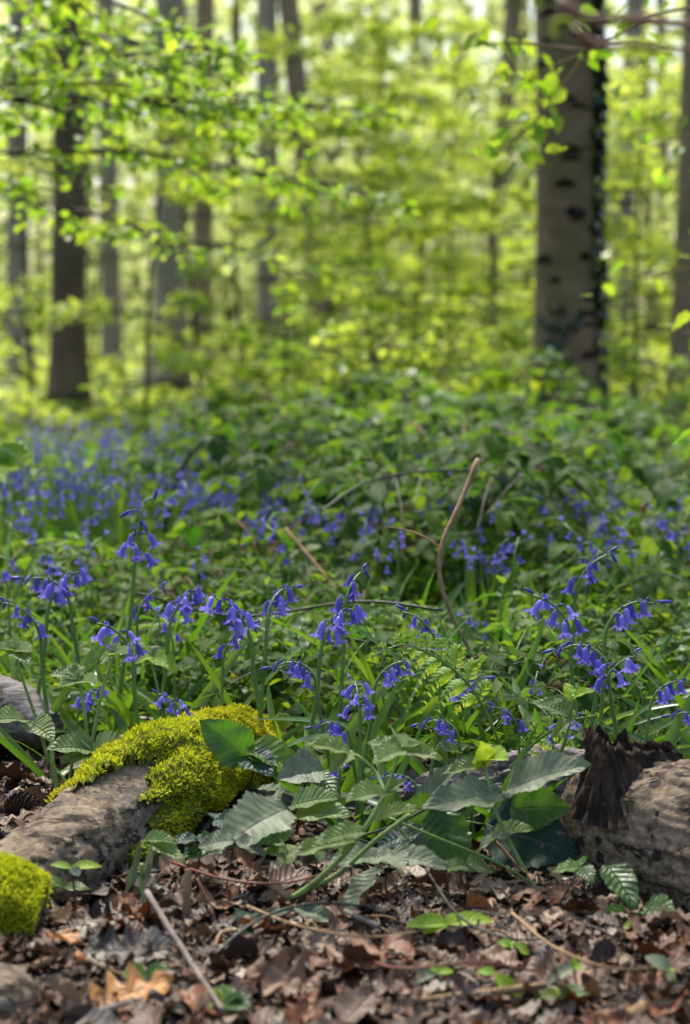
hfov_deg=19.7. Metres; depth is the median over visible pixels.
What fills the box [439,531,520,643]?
bluebell
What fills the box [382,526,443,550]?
dry cane
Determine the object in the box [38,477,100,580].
bluebell
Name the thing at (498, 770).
plant
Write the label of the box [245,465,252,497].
bluebell
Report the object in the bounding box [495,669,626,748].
bramble plant
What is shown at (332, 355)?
beech sapling
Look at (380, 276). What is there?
beech sapling
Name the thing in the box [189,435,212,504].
bluebell
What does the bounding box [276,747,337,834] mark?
bramble plant
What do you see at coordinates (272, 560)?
woodland herb
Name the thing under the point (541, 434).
bramble plant
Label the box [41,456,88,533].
bluebell
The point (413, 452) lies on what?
bramble plant
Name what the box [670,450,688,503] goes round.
bramble plant
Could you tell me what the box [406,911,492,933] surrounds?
seedling
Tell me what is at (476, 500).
bramble plant
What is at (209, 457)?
bluebell
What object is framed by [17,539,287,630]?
bramble plant
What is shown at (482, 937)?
dead leaf
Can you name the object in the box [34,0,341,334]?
beech sapling
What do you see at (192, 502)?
bluebell
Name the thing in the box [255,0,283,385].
beech tree
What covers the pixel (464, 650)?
woodland herb
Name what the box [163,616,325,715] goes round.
bramble plant
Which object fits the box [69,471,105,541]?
bluebell
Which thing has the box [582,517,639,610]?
bluebell
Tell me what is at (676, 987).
twig
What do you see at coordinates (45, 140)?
beech sapling
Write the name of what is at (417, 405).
bramble plant
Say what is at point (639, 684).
woodland herb
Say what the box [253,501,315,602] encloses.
bluebell
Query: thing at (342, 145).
beech sapling
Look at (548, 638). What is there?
bramble plant
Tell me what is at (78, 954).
dead leaf
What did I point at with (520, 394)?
beech sapling
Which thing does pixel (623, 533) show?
bluebell
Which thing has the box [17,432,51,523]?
bluebell
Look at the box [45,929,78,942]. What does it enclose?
dead leaf
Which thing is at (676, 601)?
woodland herb
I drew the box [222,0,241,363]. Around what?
beech tree
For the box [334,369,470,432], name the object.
beech sapling
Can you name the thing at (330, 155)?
beech tree
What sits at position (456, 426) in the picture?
bramble plant
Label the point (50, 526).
bluebell
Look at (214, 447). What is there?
bramble plant
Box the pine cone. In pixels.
[2,791,40,822]
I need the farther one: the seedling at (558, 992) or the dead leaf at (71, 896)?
the dead leaf at (71, 896)
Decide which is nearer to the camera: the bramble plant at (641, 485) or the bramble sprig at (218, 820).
the bramble sprig at (218, 820)
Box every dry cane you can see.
[284,527,337,588]
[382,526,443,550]
[437,458,522,718]
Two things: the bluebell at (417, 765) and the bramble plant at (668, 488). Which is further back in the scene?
the bramble plant at (668, 488)
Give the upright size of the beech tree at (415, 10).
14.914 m
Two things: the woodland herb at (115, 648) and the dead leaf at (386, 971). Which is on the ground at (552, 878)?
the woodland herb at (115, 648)
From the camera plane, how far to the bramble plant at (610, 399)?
10.76 m
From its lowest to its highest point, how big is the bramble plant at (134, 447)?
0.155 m
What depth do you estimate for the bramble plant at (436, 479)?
5.34 m
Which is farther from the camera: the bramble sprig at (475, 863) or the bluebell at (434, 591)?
the bluebell at (434, 591)
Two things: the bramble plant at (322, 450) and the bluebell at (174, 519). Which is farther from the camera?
the bramble plant at (322, 450)
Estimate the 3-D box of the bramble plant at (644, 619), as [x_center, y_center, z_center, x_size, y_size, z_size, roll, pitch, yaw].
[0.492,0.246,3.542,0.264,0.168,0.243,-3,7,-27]
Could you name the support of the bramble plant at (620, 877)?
on the ground at (552, 878)
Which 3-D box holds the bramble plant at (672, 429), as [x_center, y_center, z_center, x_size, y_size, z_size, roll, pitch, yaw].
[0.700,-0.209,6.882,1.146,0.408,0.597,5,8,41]
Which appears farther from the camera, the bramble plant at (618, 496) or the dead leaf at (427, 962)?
the bramble plant at (618, 496)
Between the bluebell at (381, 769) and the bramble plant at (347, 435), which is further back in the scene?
the bramble plant at (347, 435)
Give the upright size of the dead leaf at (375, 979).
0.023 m
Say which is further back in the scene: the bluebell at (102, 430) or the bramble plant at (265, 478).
the bluebell at (102, 430)
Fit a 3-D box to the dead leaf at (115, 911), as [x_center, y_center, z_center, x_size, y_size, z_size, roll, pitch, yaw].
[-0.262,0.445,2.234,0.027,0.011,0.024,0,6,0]
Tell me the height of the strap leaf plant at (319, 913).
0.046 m
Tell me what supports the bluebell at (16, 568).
on the ground at (552, 878)
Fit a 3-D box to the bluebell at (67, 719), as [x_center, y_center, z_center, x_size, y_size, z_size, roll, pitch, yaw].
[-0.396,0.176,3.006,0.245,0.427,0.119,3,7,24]
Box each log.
[0,675,63,746]
[0,702,282,906]
[0,850,53,938]
[559,724,689,909]
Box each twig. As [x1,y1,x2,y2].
[31,948,69,969]
[84,957,121,975]
[105,875,139,886]
[116,869,160,879]
[125,861,128,872]
[144,889,226,1013]
[164,438,205,539]
[182,869,191,921]
[195,878,215,920]
[212,929,240,947]
[222,892,254,905]
[343,908,381,929]
[364,915,402,923]
[381,927,424,939]
[385,952,402,955]
[413,981,547,1004]
[433,884,455,897]
[457,971,479,986]
[472,909,509,918]
[479,929,518,941]
[479,970,506,984]
[489,885,502,889]
[525,876,537,887]
[542,941,558,961]
[575,923,618,941]
[672,985,689,990]
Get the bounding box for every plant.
[0,538,148,597]
[0,571,45,609]
[0,597,55,665]
[0,615,70,664]
[0,615,244,687]
[3,580,119,650]
[8,592,114,640]
[11,539,317,623]
[13,438,56,458]
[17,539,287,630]
[17,545,264,628]
[29,455,58,491]
[30,550,142,583]
[51,441,154,459]
[56,449,87,463]
[73,423,100,437]
[83,471,132,494]
[91,449,127,466]
[100,563,213,631]
[101,425,147,437]
[101,545,379,602]
[105,392,535,452]
[107,464,162,488]
[109,422,418,516]
[117,410,155,440]
[119,525,326,604]
[122,463,180,485]
[124,487,387,574]
[125,481,272,527]
[126,413,309,533]
[128,627,214,682]
[144,568,378,624]
[148,628,401,673]
[149,432,399,502]
[150,507,294,617]
[153,403,409,442]
[154,432,460,586]
[156,453,236,473]
[161,647,630,733]
[163,576,303,659]
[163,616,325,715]
[176,455,400,580]
[177,450,252,490]
[181,407,293,481]
[182,402,339,482]
[182,785,374,858]
[187,547,339,630]
[196,415,655,520]
[197,407,485,516]
[199,418,446,448]
[200,394,360,459]
[205,438,612,577]
[209,421,576,508]
[212,408,402,475]
[218,515,396,567]
[227,385,407,452]
[229,901,335,926]
[231,410,360,469]
[236,400,386,454]
[236,402,425,440]
[237,743,584,829]
[240,492,406,527]
[242,509,436,604]
[247,406,393,470]
[256,599,501,651]
[264,508,454,579]
[267,681,425,758]
[270,733,442,907]
[273,579,394,630]
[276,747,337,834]
[281,465,457,599]
[281,492,395,530]
[283,466,475,519]
[283,498,483,595]
[283,600,443,707]
[293,453,450,560]
[296,383,398,426]
[297,530,521,609]
[302,629,577,714]
[304,625,557,728]
[307,383,595,413]
[307,414,607,480]
[309,419,486,487]
[309,445,499,488]
[312,530,400,607]
[317,617,611,673]
[321,485,460,532]
[325,809,448,869]
[327,611,560,714]
[331,398,396,420]
[337,426,451,530]
[340,476,438,513]
[343,393,527,424]
[344,399,498,506]
[344,531,501,607]
[346,427,686,545]
[346,623,654,709]
[355,456,514,577]
[359,394,436,414]
[359,509,560,584]
[365,430,496,492]
[369,508,461,569]
[373,379,461,413]
[375,407,497,481]
[375,413,471,435]
[385,412,611,518]
[387,431,563,589]
[388,817,674,921]
[402,392,525,422]
[403,741,590,883]
[407,486,529,583]
[411,417,662,568]
[414,421,462,434]
[415,394,689,444]
[417,446,613,546]
[417,453,689,582]
[428,490,588,603]
[428,607,533,684]
[432,395,534,446]
[434,516,548,581]
[437,409,606,440]
[439,423,619,480]
[446,460,632,511]
[453,428,585,522]
[453,644,582,742]
[455,424,520,439]
[461,438,601,554]
[469,408,614,429]
[474,389,640,430]
[481,440,629,518]
[490,459,631,533]
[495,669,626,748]
[499,603,645,688]
[505,408,548,446]
[505,520,607,588]
[505,521,655,606]
[509,466,683,540]
[511,599,686,687]
[512,604,581,648]
[515,643,687,712]
[518,537,689,631]
[518,596,591,646]
[521,628,686,747]
[538,638,689,730]
[539,650,680,713]
[543,530,689,628]
[545,597,675,647]
[552,414,612,454]
[557,635,675,712]
[560,546,689,608]
[563,410,648,438]
[571,610,634,632]
[576,433,651,465]
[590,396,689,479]
[594,632,649,667]
[595,442,689,521]
[595,459,617,489]
[602,390,643,425]
[605,629,689,672]
[609,395,625,406]
[610,463,643,487]
[613,407,654,428]
[613,594,689,646]
[626,445,689,537]
[628,454,689,480]
[636,406,689,424]
[642,398,688,438]
[644,437,689,535]
[647,448,689,538]
[654,449,681,461]
[656,474,689,607]
[659,407,688,436]
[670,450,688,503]
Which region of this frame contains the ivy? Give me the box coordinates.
[536,0,614,418]
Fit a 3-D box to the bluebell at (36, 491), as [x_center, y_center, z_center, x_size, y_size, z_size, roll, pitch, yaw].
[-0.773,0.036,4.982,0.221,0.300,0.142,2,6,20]
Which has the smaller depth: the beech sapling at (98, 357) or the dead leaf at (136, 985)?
the dead leaf at (136, 985)
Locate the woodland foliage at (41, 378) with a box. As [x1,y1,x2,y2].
[0,327,689,429]
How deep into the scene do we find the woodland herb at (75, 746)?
2.64 m
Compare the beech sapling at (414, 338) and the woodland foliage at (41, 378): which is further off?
the woodland foliage at (41, 378)
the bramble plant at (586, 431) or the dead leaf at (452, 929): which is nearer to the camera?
the dead leaf at (452, 929)
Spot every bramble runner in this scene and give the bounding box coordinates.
[136,592,443,616]
[169,860,337,884]
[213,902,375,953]
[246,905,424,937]
[319,469,478,512]
[324,634,512,688]
[369,959,546,973]
[425,869,563,940]
[510,911,655,970]
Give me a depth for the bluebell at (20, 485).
5.40 m
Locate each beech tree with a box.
[0,0,49,342]
[0,0,427,274]
[0,209,51,341]
[4,0,28,382]
[44,0,93,408]
[85,0,151,339]
[93,0,145,326]
[97,0,126,379]
[146,5,221,326]
[149,0,194,390]
[190,0,215,377]
[214,152,256,320]
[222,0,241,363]
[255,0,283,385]
[278,0,342,379]
[278,0,354,343]
[320,0,350,353]
[321,5,403,287]
[369,1,386,346]
[387,69,426,331]
[408,0,427,335]
[427,0,484,302]
[432,0,485,286]
[435,0,532,340]
[479,0,521,344]
[512,1,674,347]
[517,25,642,287]
[528,0,605,456]
[531,0,536,190]
[607,0,643,378]
[628,77,641,327]
[643,0,676,335]
[661,0,689,417]
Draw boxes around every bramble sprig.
[175,831,205,887]
[195,808,229,831]
[198,828,265,890]
[258,782,284,799]
[259,842,285,867]
[265,844,297,868]
[313,848,334,902]
[315,753,324,764]
[354,807,395,847]
[371,845,407,901]
[442,854,495,900]
[443,858,474,871]
[552,856,595,906]
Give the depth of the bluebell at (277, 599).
2.93 m
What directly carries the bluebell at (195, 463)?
on the ground at (552, 878)
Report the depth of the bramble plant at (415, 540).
4.82 m
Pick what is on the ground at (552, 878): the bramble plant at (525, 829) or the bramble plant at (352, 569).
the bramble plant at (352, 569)
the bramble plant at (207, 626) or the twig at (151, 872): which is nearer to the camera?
the twig at (151, 872)
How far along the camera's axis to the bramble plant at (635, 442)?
7.29 m
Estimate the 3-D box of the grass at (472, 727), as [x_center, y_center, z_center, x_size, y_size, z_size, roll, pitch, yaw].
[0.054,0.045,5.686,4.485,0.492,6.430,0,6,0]
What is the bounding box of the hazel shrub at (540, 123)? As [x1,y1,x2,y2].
[423,0,689,444]
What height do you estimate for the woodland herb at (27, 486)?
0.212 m
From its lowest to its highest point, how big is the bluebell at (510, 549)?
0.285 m
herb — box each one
[0,469,17,517]
[0,497,13,553]
[0,636,54,764]
[8,471,48,519]
[15,553,95,637]
[23,545,82,646]
[32,585,125,684]
[45,450,61,497]
[45,730,122,764]
[46,532,92,605]
[50,663,97,734]
[65,499,130,553]
[69,642,94,706]
[78,569,142,619]
[79,475,121,534]
[91,450,109,484]
[91,642,127,748]
[100,574,140,621]
[107,438,146,470]
[113,447,130,469]
[117,576,175,632]
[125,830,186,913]
[126,636,177,699]
[128,601,201,691]
[135,494,202,563]
[135,645,176,719]
[138,507,156,534]
[170,563,216,621]
[171,622,210,707]
[183,633,232,707]
[189,562,239,611]
[229,619,305,703]
[237,623,316,713]
[244,596,274,637]
[257,558,283,596]
[267,611,308,699]
[271,557,303,596]
[280,549,362,611]
[280,604,320,689]
[290,536,330,626]
[296,520,334,555]
[300,630,374,681]
[315,570,350,626]
[361,597,436,665]
[381,596,415,665]
[435,739,468,775]
[445,514,518,593]
[445,655,482,691]
[448,620,502,672]
[449,545,504,607]
[449,548,488,587]
[450,639,481,691]
[474,572,540,639]
[477,596,523,672]
[477,608,563,697]
[482,557,502,601]
[485,526,541,571]
[509,564,587,614]
[515,593,591,653]
[527,505,560,526]
[530,500,551,546]
[530,541,581,606]
[530,684,583,743]
[532,683,594,752]
[540,551,590,599]
[587,578,619,632]
[594,586,611,633]
[605,670,677,746]
[610,480,651,528]
[623,569,659,626]
[625,510,689,588]
[630,435,662,462]
[632,633,657,703]
[645,503,676,543]
[652,614,689,662]
[654,596,689,710]
[661,509,689,575]
[662,499,689,559]
[667,568,689,605]
[677,496,689,534]
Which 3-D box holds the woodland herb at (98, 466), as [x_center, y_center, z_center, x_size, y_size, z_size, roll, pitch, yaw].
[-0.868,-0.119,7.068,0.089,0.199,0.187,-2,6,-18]
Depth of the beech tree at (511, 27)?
23.58 m
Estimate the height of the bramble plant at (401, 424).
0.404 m
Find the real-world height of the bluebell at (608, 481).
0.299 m
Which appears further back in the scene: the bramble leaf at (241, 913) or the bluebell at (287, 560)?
the bluebell at (287, 560)
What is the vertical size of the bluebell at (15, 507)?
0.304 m
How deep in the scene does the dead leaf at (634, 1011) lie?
1.92 m
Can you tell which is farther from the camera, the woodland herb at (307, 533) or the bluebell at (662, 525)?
the woodland herb at (307, 533)
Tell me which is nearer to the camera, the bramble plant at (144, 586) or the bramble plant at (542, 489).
the bramble plant at (144, 586)
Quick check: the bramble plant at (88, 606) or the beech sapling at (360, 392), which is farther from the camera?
the beech sapling at (360, 392)
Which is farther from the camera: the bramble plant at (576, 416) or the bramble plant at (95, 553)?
the bramble plant at (576, 416)
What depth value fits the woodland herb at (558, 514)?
5.74 m
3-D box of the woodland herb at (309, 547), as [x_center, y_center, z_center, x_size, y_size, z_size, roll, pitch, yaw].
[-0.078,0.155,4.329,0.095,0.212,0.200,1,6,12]
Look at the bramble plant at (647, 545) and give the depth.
3.81 m
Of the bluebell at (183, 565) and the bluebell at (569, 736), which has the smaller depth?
the bluebell at (569, 736)
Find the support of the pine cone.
on the ground at (552, 878)
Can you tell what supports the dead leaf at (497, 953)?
on the ground at (552, 878)
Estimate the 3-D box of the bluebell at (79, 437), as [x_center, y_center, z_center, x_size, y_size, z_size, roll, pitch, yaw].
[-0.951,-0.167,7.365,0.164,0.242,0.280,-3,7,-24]
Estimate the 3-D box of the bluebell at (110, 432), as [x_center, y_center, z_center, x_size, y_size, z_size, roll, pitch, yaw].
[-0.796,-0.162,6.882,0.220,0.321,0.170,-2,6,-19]
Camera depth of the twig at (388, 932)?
2.18 m
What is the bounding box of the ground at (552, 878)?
[0,306,689,1023]
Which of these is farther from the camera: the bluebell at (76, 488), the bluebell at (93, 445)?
the bluebell at (93, 445)
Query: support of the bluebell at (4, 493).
on the ground at (552, 878)
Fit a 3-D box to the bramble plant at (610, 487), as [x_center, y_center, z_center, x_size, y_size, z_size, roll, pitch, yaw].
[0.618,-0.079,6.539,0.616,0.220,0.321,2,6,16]
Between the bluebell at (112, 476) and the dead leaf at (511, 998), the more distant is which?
the bluebell at (112, 476)
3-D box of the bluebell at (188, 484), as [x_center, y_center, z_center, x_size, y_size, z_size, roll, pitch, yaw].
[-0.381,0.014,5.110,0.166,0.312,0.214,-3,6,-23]
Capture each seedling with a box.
[50,860,101,916]
[50,876,89,905]
[121,962,169,993]
[206,985,251,1009]
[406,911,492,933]
[411,966,453,983]
[477,966,520,1006]
[496,939,529,954]
[535,983,590,1006]
[545,955,583,983]
[623,920,642,927]
[645,954,675,984]
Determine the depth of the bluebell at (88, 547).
3.92 m
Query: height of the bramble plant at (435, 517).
0.387 m
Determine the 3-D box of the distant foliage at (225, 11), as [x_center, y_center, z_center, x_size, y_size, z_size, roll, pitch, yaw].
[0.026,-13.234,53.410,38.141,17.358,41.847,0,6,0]
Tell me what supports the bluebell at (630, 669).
on the ground at (552, 878)
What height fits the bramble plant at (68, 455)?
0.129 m
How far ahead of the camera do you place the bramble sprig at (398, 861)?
2.32 m
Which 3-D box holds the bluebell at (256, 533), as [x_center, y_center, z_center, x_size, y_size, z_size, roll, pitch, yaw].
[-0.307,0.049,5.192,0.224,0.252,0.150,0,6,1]
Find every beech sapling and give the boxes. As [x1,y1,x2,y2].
[0,0,287,368]
[0,14,155,392]
[0,80,151,348]
[0,275,53,425]
[8,0,395,398]
[24,273,120,399]
[26,68,232,412]
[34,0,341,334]
[78,260,262,424]
[88,56,368,345]
[92,63,424,364]
[130,288,255,393]
[135,47,494,377]
[135,72,436,385]
[142,20,529,393]
[147,0,481,335]
[156,4,495,393]
[173,378,322,465]
[187,0,535,361]
[197,358,291,414]
[229,320,302,400]
[259,259,371,405]
[273,260,408,412]
[276,323,402,403]
[287,316,440,409]
[289,115,534,347]
[290,364,381,455]
[292,14,535,354]
[292,364,443,429]
[293,326,450,400]
[294,0,611,358]
[302,92,673,403]
[311,317,478,425]
[314,21,615,396]
[320,281,495,401]
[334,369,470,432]
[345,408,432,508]
[386,327,493,401]
[409,311,513,397]
[419,319,532,390]
[427,0,616,347]
[427,139,640,344]
[437,355,530,419]
[441,282,532,392]
[447,67,675,337]
[456,314,532,400]
[466,360,594,452]
[471,58,683,405]
[474,0,663,361]
[478,287,533,379]
[497,346,590,419]
[508,0,682,358]
[597,33,681,336]
[599,285,669,397]
[599,335,689,420]
[600,283,671,394]
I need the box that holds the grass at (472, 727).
[0,403,689,787]
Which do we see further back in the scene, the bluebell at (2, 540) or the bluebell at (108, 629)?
the bluebell at (2, 540)
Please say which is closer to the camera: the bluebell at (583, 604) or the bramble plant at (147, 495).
the bluebell at (583, 604)
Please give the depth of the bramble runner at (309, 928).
2.10 m
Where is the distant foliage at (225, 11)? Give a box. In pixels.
[0,0,683,340]
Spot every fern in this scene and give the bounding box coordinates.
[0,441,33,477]
[368,630,502,746]
[509,710,599,777]
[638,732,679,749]
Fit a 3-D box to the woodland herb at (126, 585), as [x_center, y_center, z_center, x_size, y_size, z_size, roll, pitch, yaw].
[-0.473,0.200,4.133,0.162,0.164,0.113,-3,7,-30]
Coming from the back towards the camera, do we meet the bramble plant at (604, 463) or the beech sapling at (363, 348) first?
the beech sapling at (363, 348)
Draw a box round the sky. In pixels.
[0,0,681,305]
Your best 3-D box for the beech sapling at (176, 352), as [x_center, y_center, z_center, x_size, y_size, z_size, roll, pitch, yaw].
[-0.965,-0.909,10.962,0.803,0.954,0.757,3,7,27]
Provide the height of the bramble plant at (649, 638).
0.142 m
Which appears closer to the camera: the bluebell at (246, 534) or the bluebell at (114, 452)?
the bluebell at (246, 534)
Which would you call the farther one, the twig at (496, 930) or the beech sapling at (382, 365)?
the beech sapling at (382, 365)
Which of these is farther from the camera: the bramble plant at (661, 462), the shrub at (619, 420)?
the shrub at (619, 420)
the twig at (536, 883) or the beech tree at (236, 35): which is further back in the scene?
the beech tree at (236, 35)
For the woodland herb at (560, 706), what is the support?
on the ground at (552, 878)
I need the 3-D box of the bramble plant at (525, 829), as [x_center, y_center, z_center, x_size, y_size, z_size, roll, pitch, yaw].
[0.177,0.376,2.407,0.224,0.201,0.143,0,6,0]
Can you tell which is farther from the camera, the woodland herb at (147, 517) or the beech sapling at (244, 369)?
the beech sapling at (244, 369)
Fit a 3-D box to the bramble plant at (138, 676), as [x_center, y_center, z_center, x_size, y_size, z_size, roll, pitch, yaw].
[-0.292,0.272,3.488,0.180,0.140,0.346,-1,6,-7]
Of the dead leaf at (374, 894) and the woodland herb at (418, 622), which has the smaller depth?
the dead leaf at (374, 894)
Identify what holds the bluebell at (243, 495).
on the ground at (552, 878)
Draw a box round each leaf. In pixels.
[36,923,65,932]
[44,898,74,914]
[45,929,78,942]
[50,921,115,941]
[52,888,72,894]
[58,890,80,902]
[71,980,86,990]
[74,949,110,967]
[75,886,116,909]
[80,922,149,965]
[82,991,107,1004]
[90,961,173,1010]
[96,916,143,932]
[97,887,121,913]
[98,993,163,1013]
[101,901,121,912]
[111,889,140,912]
[120,915,146,930]
[146,917,171,923]
[150,882,175,892]
[161,955,184,966]
[163,917,189,938]
[168,889,198,903]
[192,866,216,883]
[192,940,220,956]
[199,719,291,791]
[230,931,251,937]
[233,907,271,932]
[243,940,283,963]
[243,948,320,1005]
[299,924,347,951]
[308,930,412,983]
[309,922,328,928]
[318,888,344,898]
[322,974,361,993]
[335,931,351,949]
[340,867,381,913]
[353,968,402,996]
[360,890,393,904]
[364,1015,379,1021]
[371,902,389,913]
[375,982,444,1012]
[379,959,406,969]
[383,958,408,973]
[406,910,424,922]
[415,959,443,969]
[431,947,457,958]
[444,972,481,993]
[447,925,477,948]
[449,936,485,960]
[463,930,495,945]
[468,961,498,978]
[471,961,494,989]
[476,944,517,970]
[494,994,518,1005]
[503,910,524,923]
[508,947,535,957]
[526,940,596,984]
[537,919,575,930]
[551,906,580,921]
[568,1016,583,1023]
[569,875,601,887]
[613,952,634,967]
[618,942,640,955]
[624,961,665,987]
[626,997,689,1022]
[645,916,677,922]
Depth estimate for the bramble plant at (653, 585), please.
4.03 m
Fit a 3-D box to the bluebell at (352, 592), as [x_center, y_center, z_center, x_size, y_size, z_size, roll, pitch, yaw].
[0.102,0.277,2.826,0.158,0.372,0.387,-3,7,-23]
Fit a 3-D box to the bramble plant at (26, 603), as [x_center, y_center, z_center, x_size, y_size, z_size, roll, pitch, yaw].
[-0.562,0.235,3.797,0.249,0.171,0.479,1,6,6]
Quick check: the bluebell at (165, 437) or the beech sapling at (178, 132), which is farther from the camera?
the beech sapling at (178, 132)
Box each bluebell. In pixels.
[0,421,62,470]
[0,473,16,538]
[0,474,38,569]
[0,481,2,524]
[0,488,54,584]
[0,519,92,612]
[0,556,23,632]
[0,568,119,757]
[0,570,47,675]
[0,596,89,790]
[2,443,73,533]
[2,460,25,538]
[3,502,30,589]
[6,455,70,526]
[7,434,79,517]
[8,490,43,563]
[8,686,128,789]
[9,574,149,733]
[10,425,40,482]
[11,448,38,526]
[11,470,27,533]
[11,489,47,590]
[13,482,67,551]
[15,457,46,536]
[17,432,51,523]
[17,478,43,539]
[18,453,70,523]
[18,456,116,542]
[19,450,52,524]
[24,459,81,535]
[27,417,74,492]
[27,470,44,536]
[30,540,111,667]
[30,585,251,734]
[32,461,88,544]
[32,467,88,537]
[35,427,57,497]
[36,414,72,462]
[36,419,56,500]
[37,488,162,747]
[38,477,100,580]
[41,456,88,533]
[42,453,135,556]
[42,468,137,554]
[43,432,65,484]
[43,530,148,647]
[44,433,75,507]
[50,428,84,493]
[50,584,353,774]
[53,461,86,522]
[54,474,86,515]
[60,443,86,516]
[62,471,88,553]
[64,464,113,539]
[65,433,92,515]
[65,546,150,648]
[67,479,121,587]
[69,428,99,493]
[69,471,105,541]
[70,478,117,570]
[71,448,150,502]
[72,436,94,474]
[72,454,186,534]
[73,473,100,537]
[75,506,109,608]
[79,412,113,468]
[79,418,126,495]
[83,481,122,567]
[86,457,100,490]
[89,616,148,733]
[90,437,161,518]
[91,435,107,466]
[93,420,107,463]
[93,478,208,595]
[93,483,123,581]
[95,442,131,508]
[95,606,181,729]
[97,431,136,499]
[97,491,214,605]
[98,466,133,537]
[100,432,145,506]
[104,413,131,463]
[105,448,140,521]
[109,481,183,611]
[111,430,133,489]
[112,459,139,552]
[114,424,132,464]
[119,434,167,511]
[122,440,158,496]
[123,475,161,555]
[125,436,179,518]
[125,474,151,556]
[126,581,208,718]
[129,426,164,510]
[131,420,179,487]
[133,471,181,541]
[136,475,181,546]
[139,474,211,589]
[140,473,243,585]
[147,463,215,536]
[148,452,186,535]
[148,481,188,550]
[149,457,215,540]
[151,689,193,717]
[152,477,186,558]
[156,472,201,558]
[160,423,167,462]
[160,466,211,547]
[160,471,228,559]
[160,473,169,547]
[162,433,187,508]
[170,485,226,563]
[171,481,249,566]
[172,458,240,552]
[174,450,203,518]
[176,455,202,512]
[178,454,249,537]
[180,545,225,655]
[184,594,332,790]
[185,482,225,559]
[187,506,281,605]
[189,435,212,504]
[189,509,263,608]
[196,473,211,590]
[198,603,404,787]
[211,486,237,558]
[212,460,245,535]
[212,460,247,557]
[212,482,296,583]
[212,620,303,741]
[215,487,257,560]
[221,484,273,582]
[224,459,259,507]
[230,486,280,568]
[232,473,276,560]
[236,470,296,545]
[237,461,286,547]
[238,483,283,556]
[240,657,429,825]
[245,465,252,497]
[249,673,482,838]
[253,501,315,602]
[258,507,290,623]
[259,658,436,805]
[260,517,312,682]
[266,491,372,612]
[271,476,302,571]
[286,508,309,579]
[290,674,512,818]
[298,501,361,608]
[304,719,421,844]
[307,499,368,632]
[319,511,428,627]
[328,764,413,878]
[329,563,427,785]
[332,525,368,637]
[347,518,464,632]
[354,604,447,775]
[355,521,429,623]
[360,538,390,627]
[363,502,429,604]
[369,772,493,841]
[405,497,515,604]
[410,717,564,841]
[413,455,438,561]
[417,495,479,602]
[426,495,445,577]
[432,597,689,754]
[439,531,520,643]
[448,472,514,564]
[449,531,485,641]
[454,611,488,722]
[457,477,467,531]
[466,502,520,622]
[468,664,574,746]
[469,546,490,640]
[474,702,528,816]
[485,475,512,532]
[490,530,534,671]
[495,497,573,593]
[496,534,552,636]
[516,523,624,609]
[520,473,567,583]
[524,588,634,748]
[530,479,577,578]
[542,640,689,743]
[544,712,582,784]
[549,511,632,627]
[558,488,631,588]
[559,516,600,627]
[561,546,676,721]
[571,677,689,747]
[574,486,639,584]
[574,489,640,588]
[576,536,689,667]
[577,550,594,614]
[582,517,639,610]
[583,500,620,608]
[587,515,622,603]
[589,526,666,625]
[590,647,641,742]
[597,461,655,546]
[605,464,635,531]
[616,480,639,546]
[641,543,689,635]
[643,507,684,599]
[647,505,689,643]
[660,709,689,725]
[663,518,689,615]
[673,489,689,544]
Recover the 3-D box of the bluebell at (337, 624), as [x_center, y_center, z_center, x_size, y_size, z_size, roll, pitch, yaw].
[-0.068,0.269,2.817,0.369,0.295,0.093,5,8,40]
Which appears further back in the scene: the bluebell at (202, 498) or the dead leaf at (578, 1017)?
the bluebell at (202, 498)
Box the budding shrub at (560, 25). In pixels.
[535,0,689,52]
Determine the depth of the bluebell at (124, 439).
7.25 m
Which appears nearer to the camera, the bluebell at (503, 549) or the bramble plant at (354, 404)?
the bluebell at (503, 549)
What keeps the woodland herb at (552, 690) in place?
on the ground at (552, 878)
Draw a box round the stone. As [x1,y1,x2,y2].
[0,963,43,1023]
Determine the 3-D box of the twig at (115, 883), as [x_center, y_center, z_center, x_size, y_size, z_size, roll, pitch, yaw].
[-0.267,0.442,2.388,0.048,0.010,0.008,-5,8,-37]
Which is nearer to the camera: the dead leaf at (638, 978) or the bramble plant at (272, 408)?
the dead leaf at (638, 978)
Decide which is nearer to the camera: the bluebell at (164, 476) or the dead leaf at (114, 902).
the dead leaf at (114, 902)
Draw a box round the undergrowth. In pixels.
[0,391,689,787]
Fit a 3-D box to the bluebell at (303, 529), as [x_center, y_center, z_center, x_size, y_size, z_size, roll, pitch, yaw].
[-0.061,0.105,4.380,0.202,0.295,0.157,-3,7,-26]
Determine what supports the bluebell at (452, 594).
on the ground at (552, 878)
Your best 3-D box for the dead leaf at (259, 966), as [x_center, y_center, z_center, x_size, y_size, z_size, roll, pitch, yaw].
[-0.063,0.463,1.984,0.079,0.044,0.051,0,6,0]
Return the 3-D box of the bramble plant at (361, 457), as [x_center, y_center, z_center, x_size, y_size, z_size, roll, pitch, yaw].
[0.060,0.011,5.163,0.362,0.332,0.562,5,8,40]
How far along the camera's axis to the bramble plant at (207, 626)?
3.53 m
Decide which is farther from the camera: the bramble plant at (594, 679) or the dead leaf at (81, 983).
the bramble plant at (594, 679)
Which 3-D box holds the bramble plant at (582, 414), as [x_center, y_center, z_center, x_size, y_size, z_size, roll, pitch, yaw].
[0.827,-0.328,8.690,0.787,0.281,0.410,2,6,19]
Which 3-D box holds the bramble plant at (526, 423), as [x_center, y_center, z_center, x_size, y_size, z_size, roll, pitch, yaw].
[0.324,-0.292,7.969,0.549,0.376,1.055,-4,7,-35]

